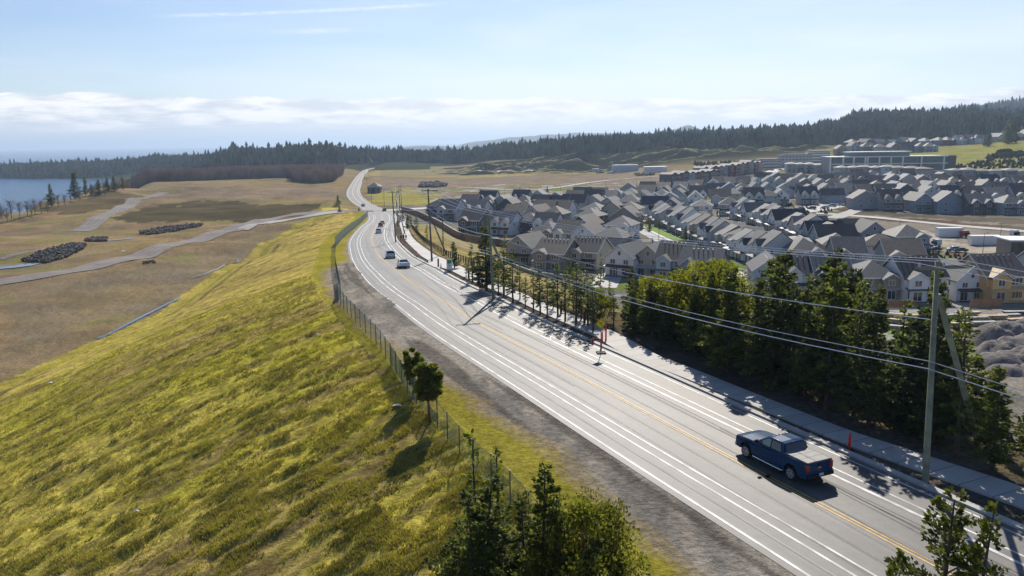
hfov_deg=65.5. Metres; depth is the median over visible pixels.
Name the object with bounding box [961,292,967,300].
window
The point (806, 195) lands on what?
family house
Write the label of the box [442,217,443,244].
stub pole
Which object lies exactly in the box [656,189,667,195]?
family house
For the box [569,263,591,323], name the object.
fir tree
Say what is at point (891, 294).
window
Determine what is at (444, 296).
road seam
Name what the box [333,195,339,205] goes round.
fir tree
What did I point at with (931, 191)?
family house
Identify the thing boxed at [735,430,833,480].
pickup truck
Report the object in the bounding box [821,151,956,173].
school
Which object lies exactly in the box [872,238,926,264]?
family house
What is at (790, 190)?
family house
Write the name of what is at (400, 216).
brace pole
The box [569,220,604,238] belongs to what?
family house
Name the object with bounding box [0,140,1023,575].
ground
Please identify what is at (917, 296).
window
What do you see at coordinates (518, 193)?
family house
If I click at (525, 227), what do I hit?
family house
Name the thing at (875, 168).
family house
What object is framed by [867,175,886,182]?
family house
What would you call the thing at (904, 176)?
family house
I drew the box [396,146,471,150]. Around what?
distant hills
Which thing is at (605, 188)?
family house
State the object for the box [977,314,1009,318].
timber stack
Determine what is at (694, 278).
fir tree
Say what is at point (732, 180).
family house
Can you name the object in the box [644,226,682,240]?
lawn
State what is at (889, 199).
family house
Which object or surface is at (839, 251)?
fir tree
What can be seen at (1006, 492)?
sidewalk
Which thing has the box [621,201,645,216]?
family house
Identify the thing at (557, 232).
family house
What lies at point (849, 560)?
road marking
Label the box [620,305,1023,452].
understorey
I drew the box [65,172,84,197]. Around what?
fir tree
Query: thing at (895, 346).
fir tree
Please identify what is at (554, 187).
track
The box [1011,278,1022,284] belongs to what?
window
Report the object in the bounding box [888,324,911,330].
timber stack
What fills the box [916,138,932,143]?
family house
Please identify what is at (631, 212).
family house
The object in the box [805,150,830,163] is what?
apartment block
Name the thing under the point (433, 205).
family house
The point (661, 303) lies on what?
fir tree
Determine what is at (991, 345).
gravel heap
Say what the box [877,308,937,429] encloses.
fir tree
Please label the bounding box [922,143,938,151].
family house
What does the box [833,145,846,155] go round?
family house
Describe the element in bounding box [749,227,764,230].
garage
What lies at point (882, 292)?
fir tree
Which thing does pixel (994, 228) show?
street
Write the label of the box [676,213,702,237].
row house
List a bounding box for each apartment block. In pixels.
[755,158,781,168]
[778,154,812,167]
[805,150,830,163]
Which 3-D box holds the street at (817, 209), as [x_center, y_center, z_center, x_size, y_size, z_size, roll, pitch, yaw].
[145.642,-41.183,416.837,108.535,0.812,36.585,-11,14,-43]
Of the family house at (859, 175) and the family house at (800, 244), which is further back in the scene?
the family house at (859, 175)
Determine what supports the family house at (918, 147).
on the ground at (52, 326)
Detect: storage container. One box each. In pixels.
[643,166,666,171]
[935,227,963,236]
[967,235,999,244]
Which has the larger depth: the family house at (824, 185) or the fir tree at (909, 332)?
the family house at (824, 185)
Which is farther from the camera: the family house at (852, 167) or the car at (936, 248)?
the family house at (852, 167)
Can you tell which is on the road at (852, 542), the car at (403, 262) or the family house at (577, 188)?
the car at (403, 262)
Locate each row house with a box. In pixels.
[643,200,664,220]
[648,203,672,223]
[650,205,673,225]
[660,204,682,228]
[663,206,687,231]
[670,207,699,234]
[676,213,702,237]
[684,213,712,240]
[692,216,719,243]
[698,219,729,246]
[709,224,740,247]
[723,228,754,257]
[725,197,749,218]
[733,230,766,261]
[734,200,756,220]
[745,229,792,262]
[748,203,769,224]
[754,203,779,226]
[756,205,784,229]
[777,212,806,233]
[788,213,824,236]
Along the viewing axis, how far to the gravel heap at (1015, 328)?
146.50 m
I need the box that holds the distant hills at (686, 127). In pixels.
[666,125,755,132]
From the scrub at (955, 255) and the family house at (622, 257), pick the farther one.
the scrub at (955, 255)
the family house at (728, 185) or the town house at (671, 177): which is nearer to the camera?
the family house at (728, 185)
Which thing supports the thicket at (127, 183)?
on the ground at (52, 326)
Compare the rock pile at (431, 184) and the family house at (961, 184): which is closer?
the family house at (961, 184)
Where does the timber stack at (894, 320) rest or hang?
on the ground at (52, 326)
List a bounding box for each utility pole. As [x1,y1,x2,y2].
[388,191,395,241]
[421,189,437,260]
[481,212,502,299]
[914,261,972,482]
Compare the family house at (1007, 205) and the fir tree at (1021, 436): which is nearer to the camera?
the fir tree at (1021, 436)
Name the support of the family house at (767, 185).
on the ground at (52, 326)
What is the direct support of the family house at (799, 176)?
on the ground at (52, 326)
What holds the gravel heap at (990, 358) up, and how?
on the ground at (52, 326)
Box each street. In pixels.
[380,207,426,210]
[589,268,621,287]
[640,228,770,292]
[724,203,844,215]
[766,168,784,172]
[815,212,1023,231]
[828,208,865,218]
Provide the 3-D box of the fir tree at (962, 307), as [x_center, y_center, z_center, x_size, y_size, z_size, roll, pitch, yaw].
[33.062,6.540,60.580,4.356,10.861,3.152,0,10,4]
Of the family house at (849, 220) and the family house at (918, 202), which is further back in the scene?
the family house at (918, 202)
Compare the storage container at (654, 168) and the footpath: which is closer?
the footpath
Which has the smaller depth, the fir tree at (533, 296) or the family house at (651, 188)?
the fir tree at (533, 296)
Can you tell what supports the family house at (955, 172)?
on the ground at (52, 326)
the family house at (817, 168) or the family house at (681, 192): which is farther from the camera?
the family house at (817, 168)
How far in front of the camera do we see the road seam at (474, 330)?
81.07 m
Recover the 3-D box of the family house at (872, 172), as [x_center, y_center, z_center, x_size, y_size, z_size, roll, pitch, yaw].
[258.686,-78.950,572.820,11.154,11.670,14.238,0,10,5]
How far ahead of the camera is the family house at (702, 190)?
463.44 m
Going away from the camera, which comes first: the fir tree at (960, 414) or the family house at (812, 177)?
the fir tree at (960, 414)
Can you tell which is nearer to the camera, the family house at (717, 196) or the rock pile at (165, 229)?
the rock pile at (165, 229)
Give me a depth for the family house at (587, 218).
310.71 m
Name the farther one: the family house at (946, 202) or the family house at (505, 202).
the family house at (946, 202)
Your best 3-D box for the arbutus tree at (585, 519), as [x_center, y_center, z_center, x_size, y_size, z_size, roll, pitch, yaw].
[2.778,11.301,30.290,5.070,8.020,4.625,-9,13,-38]
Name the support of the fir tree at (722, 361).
on the ground at (52, 326)
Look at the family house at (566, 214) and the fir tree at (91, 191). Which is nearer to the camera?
the family house at (566, 214)
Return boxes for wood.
[0,152,168,178]
[153,138,342,168]
[326,134,552,164]
[542,118,837,156]
[824,103,1023,144]
[946,95,1023,110]
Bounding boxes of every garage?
[728,222,745,224]
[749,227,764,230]
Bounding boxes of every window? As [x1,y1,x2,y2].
[520,257,526,261]
[536,262,542,269]
[551,255,558,259]
[571,261,576,267]
[585,253,592,258]
[586,262,592,267]
[609,267,615,274]
[638,259,643,264]
[638,268,643,275]
[660,262,665,267]
[854,255,862,259]
[887,290,895,298]
[888,280,895,285]
[913,292,922,301]
[915,281,922,286]
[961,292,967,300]
[962,282,967,287]
[996,292,1005,301]
[998,280,1005,286]
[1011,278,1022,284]
[1012,291,1022,298]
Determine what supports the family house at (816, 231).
on the ground at (52, 326)
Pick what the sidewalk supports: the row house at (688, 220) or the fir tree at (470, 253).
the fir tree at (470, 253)
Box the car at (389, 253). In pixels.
[385,250,394,258]
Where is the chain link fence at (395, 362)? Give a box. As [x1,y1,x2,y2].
[337,286,548,534]
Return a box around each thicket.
[80,180,130,192]
[128,164,297,188]
[288,163,344,182]
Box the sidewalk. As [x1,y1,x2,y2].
[398,213,1023,509]
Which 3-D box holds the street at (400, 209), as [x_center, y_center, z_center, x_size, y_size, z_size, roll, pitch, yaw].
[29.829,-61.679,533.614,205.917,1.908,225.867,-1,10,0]
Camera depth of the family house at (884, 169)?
617.00 m
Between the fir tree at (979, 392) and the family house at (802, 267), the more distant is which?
the family house at (802, 267)
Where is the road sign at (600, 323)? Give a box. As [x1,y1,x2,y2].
[596,319,605,353]
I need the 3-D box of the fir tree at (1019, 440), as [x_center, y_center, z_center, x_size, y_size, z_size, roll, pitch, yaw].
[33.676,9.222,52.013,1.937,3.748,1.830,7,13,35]
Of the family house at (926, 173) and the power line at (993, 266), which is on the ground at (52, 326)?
the family house at (926, 173)
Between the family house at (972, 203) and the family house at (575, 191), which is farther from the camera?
the family house at (575, 191)
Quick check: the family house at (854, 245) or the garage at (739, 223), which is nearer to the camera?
the family house at (854, 245)
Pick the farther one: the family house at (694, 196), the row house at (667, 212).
the family house at (694, 196)
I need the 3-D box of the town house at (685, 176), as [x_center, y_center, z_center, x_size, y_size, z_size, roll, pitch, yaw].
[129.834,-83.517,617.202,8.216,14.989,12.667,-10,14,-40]
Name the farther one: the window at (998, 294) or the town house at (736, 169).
the town house at (736, 169)
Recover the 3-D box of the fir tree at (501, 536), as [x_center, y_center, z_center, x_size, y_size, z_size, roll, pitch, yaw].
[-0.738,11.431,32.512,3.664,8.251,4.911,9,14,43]
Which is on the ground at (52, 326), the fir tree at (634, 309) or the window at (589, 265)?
the fir tree at (634, 309)
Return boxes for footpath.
[642,226,741,273]
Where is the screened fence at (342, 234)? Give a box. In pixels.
[335,211,367,245]
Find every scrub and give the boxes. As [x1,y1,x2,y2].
[480,154,754,169]
[781,203,966,259]
[956,148,1023,168]
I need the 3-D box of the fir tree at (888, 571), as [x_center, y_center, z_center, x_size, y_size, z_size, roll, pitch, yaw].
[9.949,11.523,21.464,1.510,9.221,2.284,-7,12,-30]
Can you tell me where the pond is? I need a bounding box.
[0,263,38,268]
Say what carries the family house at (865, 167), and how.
on the ground at (52, 326)
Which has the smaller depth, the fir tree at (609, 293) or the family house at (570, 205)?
the fir tree at (609, 293)
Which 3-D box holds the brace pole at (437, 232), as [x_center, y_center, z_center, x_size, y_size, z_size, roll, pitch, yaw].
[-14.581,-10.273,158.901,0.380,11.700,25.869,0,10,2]
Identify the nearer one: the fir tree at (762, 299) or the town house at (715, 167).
the fir tree at (762, 299)
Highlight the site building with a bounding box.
[993,236,1023,255]
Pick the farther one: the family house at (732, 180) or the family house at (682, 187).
the family house at (732, 180)
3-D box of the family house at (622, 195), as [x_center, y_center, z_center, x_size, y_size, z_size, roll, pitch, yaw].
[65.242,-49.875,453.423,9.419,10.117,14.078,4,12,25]
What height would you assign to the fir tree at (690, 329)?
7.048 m
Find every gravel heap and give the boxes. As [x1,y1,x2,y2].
[965,352,1022,368]
[966,322,1015,346]
[972,340,1016,353]
[983,364,1022,376]
[996,349,1023,362]
[997,320,1023,335]
[997,335,1023,345]
[1011,345,1023,353]
[1014,318,1023,323]
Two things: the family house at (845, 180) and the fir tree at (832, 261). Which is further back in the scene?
the family house at (845, 180)
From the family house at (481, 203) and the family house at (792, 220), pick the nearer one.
the family house at (792, 220)
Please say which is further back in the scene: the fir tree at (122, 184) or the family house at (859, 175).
the fir tree at (122, 184)
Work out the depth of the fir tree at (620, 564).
28.95 m
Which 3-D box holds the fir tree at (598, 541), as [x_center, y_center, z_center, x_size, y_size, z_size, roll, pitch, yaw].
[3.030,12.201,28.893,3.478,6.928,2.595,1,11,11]
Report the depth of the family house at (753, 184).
496.82 m
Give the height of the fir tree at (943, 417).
9.792 m
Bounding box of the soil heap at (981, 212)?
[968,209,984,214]
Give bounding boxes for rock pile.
[20,242,86,262]
[84,236,107,241]
[139,223,202,234]
[142,259,155,264]
[418,180,447,187]
[634,172,654,175]
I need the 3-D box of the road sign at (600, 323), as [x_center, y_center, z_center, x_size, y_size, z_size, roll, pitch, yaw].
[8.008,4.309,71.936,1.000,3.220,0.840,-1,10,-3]
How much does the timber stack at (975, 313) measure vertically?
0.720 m
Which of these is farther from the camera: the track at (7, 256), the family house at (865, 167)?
the family house at (865, 167)
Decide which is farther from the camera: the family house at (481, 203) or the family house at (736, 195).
the family house at (736, 195)
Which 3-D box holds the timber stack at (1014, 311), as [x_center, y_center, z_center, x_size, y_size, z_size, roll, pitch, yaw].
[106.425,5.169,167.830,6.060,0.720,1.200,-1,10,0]
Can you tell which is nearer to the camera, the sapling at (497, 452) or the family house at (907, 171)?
the sapling at (497, 452)
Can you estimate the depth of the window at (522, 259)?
242.66 m
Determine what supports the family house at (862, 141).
on the ground at (52, 326)
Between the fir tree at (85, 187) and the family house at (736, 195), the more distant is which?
the fir tree at (85, 187)
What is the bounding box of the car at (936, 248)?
[929,246,942,250]
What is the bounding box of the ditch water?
[98,298,179,338]
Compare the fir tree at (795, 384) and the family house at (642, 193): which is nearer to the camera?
the fir tree at (795, 384)
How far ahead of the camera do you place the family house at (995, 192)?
422.11 m
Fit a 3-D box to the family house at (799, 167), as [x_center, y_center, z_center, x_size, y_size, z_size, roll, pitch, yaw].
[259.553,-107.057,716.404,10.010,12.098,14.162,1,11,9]
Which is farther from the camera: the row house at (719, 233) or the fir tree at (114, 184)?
the fir tree at (114, 184)
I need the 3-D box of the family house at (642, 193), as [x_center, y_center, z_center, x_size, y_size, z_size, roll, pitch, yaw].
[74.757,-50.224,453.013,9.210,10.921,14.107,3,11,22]
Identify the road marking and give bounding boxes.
[350,218,810,575]
[354,239,835,575]
[357,216,856,575]
[360,217,876,575]
[371,216,951,574]
[372,217,952,572]
[384,216,1023,565]
[386,214,1023,556]
[392,234,1023,536]
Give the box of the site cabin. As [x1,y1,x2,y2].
[612,164,637,171]
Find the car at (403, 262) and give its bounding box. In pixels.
[397,259,409,267]
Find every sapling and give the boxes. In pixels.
[462,428,488,522]
[490,446,505,524]
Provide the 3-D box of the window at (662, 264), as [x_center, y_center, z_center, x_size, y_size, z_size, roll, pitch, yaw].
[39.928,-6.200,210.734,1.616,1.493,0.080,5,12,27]
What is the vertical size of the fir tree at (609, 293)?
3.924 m
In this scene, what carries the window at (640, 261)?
in the family house at (646, 262)
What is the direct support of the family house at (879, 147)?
on the ground at (52, 326)
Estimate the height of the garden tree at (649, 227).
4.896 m
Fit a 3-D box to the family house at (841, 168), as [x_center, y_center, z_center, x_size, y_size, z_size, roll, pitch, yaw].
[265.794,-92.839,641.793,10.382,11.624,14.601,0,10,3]
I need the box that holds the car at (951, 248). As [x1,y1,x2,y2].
[946,246,959,250]
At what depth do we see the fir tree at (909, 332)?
59.63 m
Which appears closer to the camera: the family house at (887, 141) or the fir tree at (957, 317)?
the fir tree at (957, 317)
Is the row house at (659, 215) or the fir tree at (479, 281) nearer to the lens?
the fir tree at (479, 281)
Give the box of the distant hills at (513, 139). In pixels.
[456,133,640,147]
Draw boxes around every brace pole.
[395,195,404,233]
[430,214,444,251]
[491,238,514,289]
[938,293,983,451]
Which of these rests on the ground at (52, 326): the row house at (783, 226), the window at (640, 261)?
the row house at (783, 226)
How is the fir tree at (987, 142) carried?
on the ground at (52, 326)
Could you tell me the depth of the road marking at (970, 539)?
56.36 m
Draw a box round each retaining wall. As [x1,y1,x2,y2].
[401,206,509,245]
[511,263,573,278]
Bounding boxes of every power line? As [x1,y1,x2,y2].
[387,189,912,262]
[397,186,934,261]
[399,191,961,260]
[913,262,1022,283]
[942,262,1023,277]
[962,260,1023,271]
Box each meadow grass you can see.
[0,276,549,575]
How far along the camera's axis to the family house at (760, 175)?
610.21 m
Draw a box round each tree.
[2,198,17,218]
[2,208,11,221]
[15,200,22,214]
[22,200,34,215]
[28,198,38,213]
[37,198,45,212]
[43,183,57,206]
[53,193,61,207]
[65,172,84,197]
[81,177,88,195]
[89,184,93,194]
[95,179,101,194]
[102,177,110,191]
[110,177,119,190]
[120,176,126,187]
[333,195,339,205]
[401,347,424,397]
[405,215,410,228]
[411,213,418,230]
[411,361,443,422]
[423,486,510,575]
[443,472,551,575]
[450,241,461,267]
[463,257,469,275]
[465,226,507,290]
[466,241,475,282]
[473,262,482,290]
[490,259,501,294]
[493,235,510,295]
[501,251,520,302]
[504,490,537,575]
[511,461,577,575]
[513,262,523,298]
[515,486,652,575]
[521,275,528,306]
[526,269,542,311]
[533,264,545,313]
[533,494,574,575]
[541,261,566,316]
[542,274,554,315]
[554,267,571,320]
[559,252,573,296]
[566,267,586,318]
[568,268,577,309]
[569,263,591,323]
[569,536,611,575]
[581,270,597,325]
[582,274,600,330]
[583,286,616,319]
[594,259,604,295]
[607,280,611,311]
[610,289,619,325]
[611,543,629,575]
[619,265,634,303]
[620,285,643,334]
[621,281,639,316]
[622,279,639,324]
[630,274,673,331]
[633,282,661,336]
[635,275,649,300]
[637,275,669,316]
[641,267,702,335]
[645,220,652,230]
[647,284,671,334]
[654,302,674,345]
[669,295,704,335]
[670,258,753,348]
[674,272,701,346]
[675,282,702,354]
[681,226,687,238]
[685,258,743,296]
[692,269,751,371]
[693,270,725,358]
[713,268,741,356]
[720,269,746,333]
[727,278,777,377]
[733,261,803,391]
[748,286,768,340]
[749,254,791,320]
[750,269,771,337]
[760,250,801,368]
[777,276,803,390]
[782,292,804,348]
[787,271,859,401]
[787,284,821,395]
[788,288,820,341]
[791,265,853,410]
[794,274,816,371]
[800,251,857,338]
[801,247,850,314]
[810,282,838,338]
[829,280,874,415]
[829,296,924,425]
[834,267,892,387]
[838,279,872,387]
[843,277,867,373]
[845,286,891,396]
[857,283,893,399]
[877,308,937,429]
[882,299,919,412]
[884,485,983,575]
[884,557,903,575]
[885,333,904,392]
[886,314,962,411]
[890,318,916,395]
[893,271,951,393]
[901,300,982,442]
[936,307,999,459]
[943,306,979,410]
[946,310,977,436]
[949,357,1000,434]
[957,498,1011,575]
[969,365,1023,472]
[977,368,1006,446]
[984,133,994,146]
[984,368,1017,439]
[997,124,1014,143]
[1001,120,1018,142]
[1012,127,1020,142]
[1012,413,1023,448]
[1018,425,1023,464]
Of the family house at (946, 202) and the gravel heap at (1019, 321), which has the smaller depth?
the gravel heap at (1019, 321)
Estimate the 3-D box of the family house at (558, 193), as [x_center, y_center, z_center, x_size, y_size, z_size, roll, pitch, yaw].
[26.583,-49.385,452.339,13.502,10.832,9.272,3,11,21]
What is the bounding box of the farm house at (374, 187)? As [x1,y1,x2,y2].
[367,182,381,192]
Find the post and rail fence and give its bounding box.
[411,223,496,270]
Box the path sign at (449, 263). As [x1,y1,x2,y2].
[446,259,451,272]
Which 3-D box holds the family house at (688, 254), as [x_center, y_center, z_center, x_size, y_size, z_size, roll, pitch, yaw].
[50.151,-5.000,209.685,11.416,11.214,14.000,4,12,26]
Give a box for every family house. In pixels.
[425,198,440,215]
[436,198,467,220]
[457,208,492,234]
[460,194,482,202]
[466,199,493,213]
[479,190,499,197]
[482,195,496,213]
[488,210,522,235]
[494,194,512,205]
[495,197,521,210]
[503,204,529,214]
[503,231,545,265]
[511,189,531,198]
[519,195,531,202]
[519,212,534,233]
[523,203,549,213]
[527,221,555,237]
[529,189,548,196]
[530,194,550,202]
[531,212,563,229]
[531,237,578,271]
[533,199,557,207]
[544,205,572,219]
[549,195,570,199]
[551,191,563,194]
[551,219,584,238]
[555,200,577,219]
[563,194,588,212]
[565,190,584,193]
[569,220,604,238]
[571,236,613,270]
[573,187,591,189]
[574,208,608,226]
[574,213,604,225]
[578,202,603,211]
[581,189,604,196]
[588,194,604,204]
[592,187,608,189]
[595,227,637,247]
[599,196,619,205]
[602,190,619,197]
[602,200,623,219]
[603,215,640,236]
[603,240,646,277]
[610,205,645,228]
[617,191,634,198]
[619,182,637,191]
[619,194,640,204]
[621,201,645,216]
[624,188,637,194]
[635,190,649,197]
[635,239,663,276]
[637,185,657,192]
[639,181,655,184]
[641,196,668,214]
[653,240,697,278]
[656,182,670,189]
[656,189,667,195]
[661,185,671,191]
[663,191,683,205]
[665,197,682,206]
[671,184,688,191]
[672,181,688,187]
[672,187,691,204]
[676,246,729,274]
[687,190,703,206]
[688,180,703,188]
[689,185,707,200]
[690,199,713,214]
[705,178,718,184]
[706,183,725,195]
[710,189,731,207]
[712,176,726,182]
[718,196,735,215]
[718,227,752,252]
[721,182,734,188]
[724,177,736,184]
[730,188,741,200]
[734,182,749,188]
[736,176,750,184]
[737,202,773,222]
[742,187,764,201]
[745,250,775,287]
[748,181,760,186]
[749,177,761,184]
[753,172,772,179]
[760,175,774,184]
[760,181,775,191]
[763,190,781,204]
[764,208,807,230]
[769,172,778,177]
[771,176,786,187]
[774,188,789,204]
[775,183,795,197]
[778,173,796,178]
[778,255,818,294]
[782,237,826,254]
[784,162,795,171]
[784,177,799,190]
[784,215,828,235]
[789,236,812,241]
[793,173,809,180]
[795,162,803,172]
[795,186,818,204]
[796,178,811,189]
[797,220,842,236]
[803,162,815,172]
[807,174,816,180]
[807,252,854,290]
[808,224,858,244]
[810,178,825,185]
[813,163,820,173]
[815,233,840,250]
[817,174,833,179]
[817,182,832,198]
[819,188,846,203]
[824,178,839,185]
[824,236,868,264]
[832,183,854,200]
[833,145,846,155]
[833,165,846,173]
[833,172,853,180]
[837,218,867,223]
[840,178,850,182]
[843,139,859,147]
[845,189,876,208]
[846,142,859,151]
[847,165,856,170]
[847,169,863,174]
[850,180,872,184]
[852,260,902,300]
[853,171,869,179]
[853,184,874,194]
[855,218,885,237]
[857,165,870,171]
[858,139,870,144]
[858,142,872,150]
[865,234,890,260]
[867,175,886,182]
[868,165,880,173]
[869,170,880,174]
[869,180,882,183]
[872,139,884,145]
[872,144,886,150]
[872,183,896,191]
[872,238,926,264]
[874,189,903,210]
[878,224,931,253]
[879,165,893,174]
[881,255,950,302]
[883,173,899,182]
[884,139,897,145]
[886,143,897,150]
[890,165,904,172]
[896,137,908,143]
[896,169,915,175]
[896,173,916,181]
[896,182,918,195]
[898,142,915,152]
[901,180,920,188]
[902,191,933,212]
[903,166,917,168]
[908,138,917,141]
[913,142,924,152]
[914,167,933,171]
[914,170,932,176]
[914,175,929,181]
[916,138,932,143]
[917,185,938,196]
[920,180,937,188]
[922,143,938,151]
[928,174,947,182]
[931,137,943,145]
[931,190,962,213]
[934,171,953,177]
[936,180,955,184]
[936,185,962,195]
[941,260,982,302]
[943,137,955,145]
[944,168,961,179]
[948,177,961,182]
[952,135,967,144]
[955,181,975,188]
[958,252,1023,302]
[960,167,978,179]
[960,193,995,214]
[961,185,985,192]
[962,176,977,180]
[964,134,974,143]
[974,134,982,143]
[975,168,988,175]
[975,179,992,186]
[977,174,999,180]
[980,134,992,142]
[981,187,1008,198]
[988,169,1002,178]
[991,133,1004,141]
[992,181,1009,187]
[993,195,1023,214]
[1000,177,1012,182]
[1001,168,1019,177]
[1005,185,1023,199]
[1009,183,1023,185]
[1010,175,1023,182]
[1016,251,1023,264]
[1017,169,1023,175]
[1018,132,1023,140]
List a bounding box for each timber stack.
[887,318,902,322]
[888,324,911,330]
[894,313,918,317]
[954,311,981,315]
[966,316,991,320]
[970,320,996,325]
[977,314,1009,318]
[998,313,1021,317]
[1001,310,1023,314]
[1006,317,1022,321]
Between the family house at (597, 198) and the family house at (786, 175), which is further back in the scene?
the family house at (786, 175)
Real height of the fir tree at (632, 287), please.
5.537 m
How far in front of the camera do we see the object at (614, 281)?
212.26 m
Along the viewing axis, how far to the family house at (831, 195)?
447.95 m
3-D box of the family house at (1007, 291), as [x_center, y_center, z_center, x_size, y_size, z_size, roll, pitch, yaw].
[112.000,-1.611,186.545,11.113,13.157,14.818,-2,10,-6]
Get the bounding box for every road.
[0,210,372,284]
[238,211,343,229]
[346,168,1023,575]
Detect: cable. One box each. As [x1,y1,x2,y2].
[395,194,930,319]
[395,198,1022,390]
[395,215,1023,399]
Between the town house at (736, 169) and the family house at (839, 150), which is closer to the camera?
the town house at (736, 169)
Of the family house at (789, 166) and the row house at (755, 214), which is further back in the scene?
the family house at (789, 166)
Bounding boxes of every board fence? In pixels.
[887,300,916,307]
[969,298,1002,307]
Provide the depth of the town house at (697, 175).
620.39 m
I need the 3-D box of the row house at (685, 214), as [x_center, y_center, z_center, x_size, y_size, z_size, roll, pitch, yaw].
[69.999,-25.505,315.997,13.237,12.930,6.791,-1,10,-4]
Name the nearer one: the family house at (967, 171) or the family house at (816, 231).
the family house at (816, 231)
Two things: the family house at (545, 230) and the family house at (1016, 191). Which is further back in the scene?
the family house at (1016, 191)
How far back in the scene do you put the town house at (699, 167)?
688.39 m
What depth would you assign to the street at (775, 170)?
754.40 m
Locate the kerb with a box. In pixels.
[393,214,1023,531]
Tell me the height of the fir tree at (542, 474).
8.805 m
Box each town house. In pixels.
[659,172,677,187]
[671,170,689,180]
[677,173,683,180]
[688,171,694,179]
[689,170,704,184]
[693,166,708,169]
[693,171,700,179]
[700,169,716,180]
[704,165,717,169]
[705,171,708,183]
[716,165,723,175]
[719,163,733,175]
[722,165,728,176]
[730,162,744,174]
[734,164,739,175]
[738,160,753,173]
[744,162,748,173]
[754,161,758,171]
[758,161,762,171]
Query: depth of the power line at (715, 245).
56.98 m
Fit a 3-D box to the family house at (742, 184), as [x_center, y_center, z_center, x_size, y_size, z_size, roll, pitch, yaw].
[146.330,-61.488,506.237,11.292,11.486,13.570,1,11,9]
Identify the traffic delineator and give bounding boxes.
[845,433,853,450]
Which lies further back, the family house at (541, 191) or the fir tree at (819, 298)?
the family house at (541, 191)
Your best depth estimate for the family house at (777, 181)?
538.58 m
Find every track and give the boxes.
[0,246,55,259]
[70,192,167,230]
[389,176,580,178]
[457,176,656,189]
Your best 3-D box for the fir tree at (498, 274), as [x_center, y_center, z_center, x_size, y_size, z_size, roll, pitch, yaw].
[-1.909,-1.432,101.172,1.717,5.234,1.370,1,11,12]
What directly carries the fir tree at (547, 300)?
on the sidewalk
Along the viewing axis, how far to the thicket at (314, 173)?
802.07 m
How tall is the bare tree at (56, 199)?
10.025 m
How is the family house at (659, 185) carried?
on the ground at (52, 326)
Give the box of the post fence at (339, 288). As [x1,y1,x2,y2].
[334,245,340,300]
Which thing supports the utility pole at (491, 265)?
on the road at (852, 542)
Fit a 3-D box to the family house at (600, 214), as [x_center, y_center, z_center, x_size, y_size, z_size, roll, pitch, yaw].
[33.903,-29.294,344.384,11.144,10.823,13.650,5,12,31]
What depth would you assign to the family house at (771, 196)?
441.20 m
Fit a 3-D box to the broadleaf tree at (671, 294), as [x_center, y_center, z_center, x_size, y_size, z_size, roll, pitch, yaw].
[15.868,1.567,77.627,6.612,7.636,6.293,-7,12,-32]
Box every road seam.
[366,237,571,384]
[377,244,500,328]
[517,330,1016,575]
[720,428,1023,575]
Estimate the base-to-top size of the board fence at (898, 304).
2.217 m
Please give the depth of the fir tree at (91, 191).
584.81 m
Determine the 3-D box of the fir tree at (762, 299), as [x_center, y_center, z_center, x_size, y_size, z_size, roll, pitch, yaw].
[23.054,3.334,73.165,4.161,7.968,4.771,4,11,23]
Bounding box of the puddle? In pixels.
[192,260,239,277]
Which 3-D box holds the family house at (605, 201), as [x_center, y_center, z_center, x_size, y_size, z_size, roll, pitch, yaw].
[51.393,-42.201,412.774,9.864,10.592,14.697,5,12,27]
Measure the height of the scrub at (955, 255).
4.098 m
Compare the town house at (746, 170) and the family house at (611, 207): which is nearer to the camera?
the family house at (611, 207)
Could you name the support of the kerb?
on the road at (852, 542)
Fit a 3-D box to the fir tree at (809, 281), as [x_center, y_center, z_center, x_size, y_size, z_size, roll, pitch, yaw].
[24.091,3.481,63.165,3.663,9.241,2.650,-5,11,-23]
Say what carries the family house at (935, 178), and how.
on the ground at (52, 326)
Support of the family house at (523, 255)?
on the ground at (52, 326)
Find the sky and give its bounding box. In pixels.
[0,0,1023,150]
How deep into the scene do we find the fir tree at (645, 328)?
76.74 m
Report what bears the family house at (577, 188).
on the ground at (52, 326)
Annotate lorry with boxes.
[930,239,941,246]
[960,230,969,237]
[1009,230,1023,235]
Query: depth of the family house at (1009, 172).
561.83 m
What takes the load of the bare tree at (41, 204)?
on the ground at (52, 326)
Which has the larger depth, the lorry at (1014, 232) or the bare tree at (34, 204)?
the bare tree at (34, 204)
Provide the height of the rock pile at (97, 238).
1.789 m
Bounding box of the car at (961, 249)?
[953,247,968,251]
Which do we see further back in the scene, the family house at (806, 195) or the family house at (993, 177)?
the family house at (993, 177)
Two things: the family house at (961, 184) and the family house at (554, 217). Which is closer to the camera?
the family house at (554, 217)
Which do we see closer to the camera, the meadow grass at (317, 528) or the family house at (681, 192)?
the meadow grass at (317, 528)
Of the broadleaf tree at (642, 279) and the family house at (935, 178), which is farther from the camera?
the family house at (935, 178)
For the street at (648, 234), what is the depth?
307.20 m
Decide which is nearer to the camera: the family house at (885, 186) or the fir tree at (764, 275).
the fir tree at (764, 275)
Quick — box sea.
[0,144,461,212]
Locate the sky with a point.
(75, 74)
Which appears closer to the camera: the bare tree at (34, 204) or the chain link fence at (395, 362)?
the chain link fence at (395, 362)
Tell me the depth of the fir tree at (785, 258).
64.48 m
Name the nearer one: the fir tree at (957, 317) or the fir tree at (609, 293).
the fir tree at (957, 317)
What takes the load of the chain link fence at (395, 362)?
on the ground at (52, 326)
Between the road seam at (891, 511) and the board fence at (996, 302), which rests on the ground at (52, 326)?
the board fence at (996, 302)

